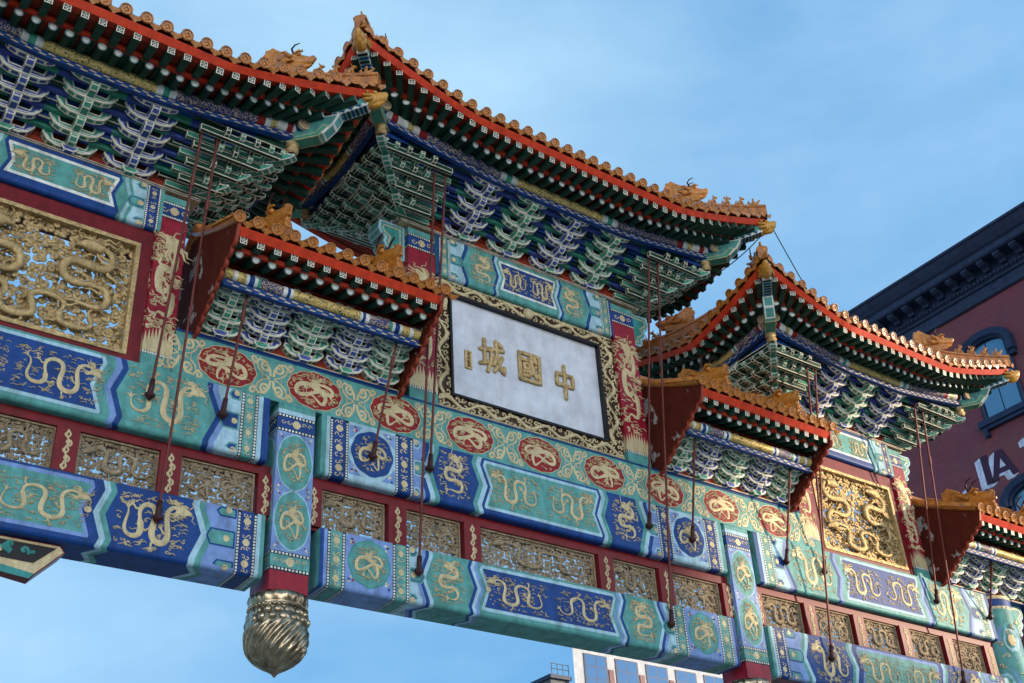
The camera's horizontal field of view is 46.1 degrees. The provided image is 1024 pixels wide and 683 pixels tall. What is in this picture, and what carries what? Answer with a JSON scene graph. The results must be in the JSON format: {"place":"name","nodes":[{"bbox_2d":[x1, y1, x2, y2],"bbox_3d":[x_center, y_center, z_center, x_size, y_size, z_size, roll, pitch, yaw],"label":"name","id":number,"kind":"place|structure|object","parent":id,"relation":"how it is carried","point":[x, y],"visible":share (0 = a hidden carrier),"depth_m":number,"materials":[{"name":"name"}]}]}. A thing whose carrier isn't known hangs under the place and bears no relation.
{"place":"outdoors","nodes":[
{"label":"outdoors","id":0,"kind":"place"},
{"bbox_2d":[0,130,1023,682],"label":"archway","id":1,"kind":"object","parent":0,"point":[292,452],"visible":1,"depth_m":15.38,"materials":[{"name":"teal paint"}]},
{"bbox_2d":[0,0,387,238],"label":"pavilion roof","id":2,"kind":"structure","parent":1,"relation":"on","point":[123,89],"depth_m":14.99,"materials":[{"name":"green paint"}]},
{"bbox_2d":[175,192,458,397],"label":"pavilion roof","id":3,"kind":"structure","parent":1,"relation":"attached to","point":[311,303],"depth_m":15.21,"materials":[{"name":"blue paint"}]},
{"bbox_2d":[435,276,624,459],"bbox_3d":[0.263,0.430,17.955,3.377,2.167,0.230,19,-39,-31],"label":"sign board","id":4,"kind":"object","parent":1,"relation":"attached to","point":[509,364],"visible":0.97,"depth_m":17.93,"materials":[{"name":"white stone"}]},
{"bbox_2d":[290,11,775,323],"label":"pavilion roof","id":5,"kind":"structure","parent":1,"relation":"on","point":[526,196],"depth_m":18.29,"materials":[{"name":"green paint"}]},
{"bbox_2d":[629,235,761,299],"bbox_3d":[3.091,-1.243,20.145,2.370,1.103,0.018,-5,-32,2],"label":"cable","id":6,"kind":"object","parent":5,"relation":"hanging from","point":[706,279],"visible":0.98,"depth_m":19.99,"materials":[{"name":"black metal"}]},
{"bbox_2d":[774,231,838,344],"bbox_3d":[4.991,-0.991,20.571,0.018,1.810,1.663,-29,-40,34],"label":"cable","id":7,"kind":"object","parent":5,"relation":"hanging from","point":[800,277],"visible":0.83,"depth_m":20.54,"materials":[{"name":"black metal"}]},
{"bbox_2d":[640,352,840,512],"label":"pavilion roof","id":8,"kind":"structure","parent":1,"relation":"attached to","point":[753,445],"depth_m":19.03,"materials":[{"name":"wood"}]},
{"bbox_2d":[636,241,1019,453],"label":"pavilion roof","id":9,"kind":"structure","parent":1,"relation":"on","point":[761,328],"depth_m":21.32,"materials":[{"name":"green"}]},
{"bbox_2d":[863,477,1023,616],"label":"pavilion roof","id":10,"kind":"structure","parent":1,"relation":"on","point":[981,530],"depth_m":21.87,"materials":[{"name":"wood"}]},
{"bbox_2d":[0,0,1023,682],"label":"sky","id":11,"kind":"structure","parent":0,"point":[876,137],"materials":[{"name":"blue"}]},
{"bbox_2d":[530,662,571,682],"bbox_3d":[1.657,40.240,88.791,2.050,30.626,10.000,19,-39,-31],"label":"rooftop plant room","id":12,"kind":"object","parent":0,"point":[552,678],"visible":1,"depth_m":93.19,"materials":[{"name":"grey metal"}]},
{"bbox_2d":[572,648,722,682],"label":"office building","id":13,"kind":"structure","parent":0,"point":[592,667],"depth_m":96.98,"materials":[{"name":"concrete"}]},
{"bbox_2d":[583,653,608,682],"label":"window","id":14,"kind":"structure","parent":13,"relation":"in","point":[595,666],"depth_m":95.14,"materials":[{"name":"blue glass"}]},
{"bbox_2d":[614,659,639,682],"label":"window","id":15,"kind":"structure","parent":13,"relation":"in","point":[626,671],"depth_m":96.92,"materials":[{"name":"blue glass"}]},
{"bbox_2d":[645,664,668,682],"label":"window","id":16,"kind":"structure","parent":13,"relation":"in","point":[654,674],"depth_m":98.69,"materials":[{"name":"blue glass"}]},
{"bbox_2d":[675,670,696,682],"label":"window","id":17,"kind":"structure","parent":13,"relation":"in","point":[681,676],"depth_m":100.44,"materials":[{"name":"blue glass"}]},
{"bbox_2d":[703,675,722,682],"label":"window","id":18,"kind":"structure","parent":13,"relation":"in","point":[707,679],"depth_m":102.15,"materials":[{"name":"blue glass"}]},
{"bbox_2d":[847,201,1023,669],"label":"brick building","id":19,"kind":"structure","parent":0,"point":[966,292],"depth_m":33.05,"materials":[{"name":"red brick"}]},
{"bbox_2d":[961,326,1023,438],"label":"window","id":20,"kind":"structure","parent":19,"relation":"in","point":[1005,404],"depth_m":32.20,"materials":[{"name":"blue paint"}]},
{"bbox_2d":[1000,473,1023,510],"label":"window","id":21,"kind":"structure","parent":19,"relation":"in","point":[1014,489],"depth_m":30.90,"materials":[{"name":"blue paint"}]}
]}

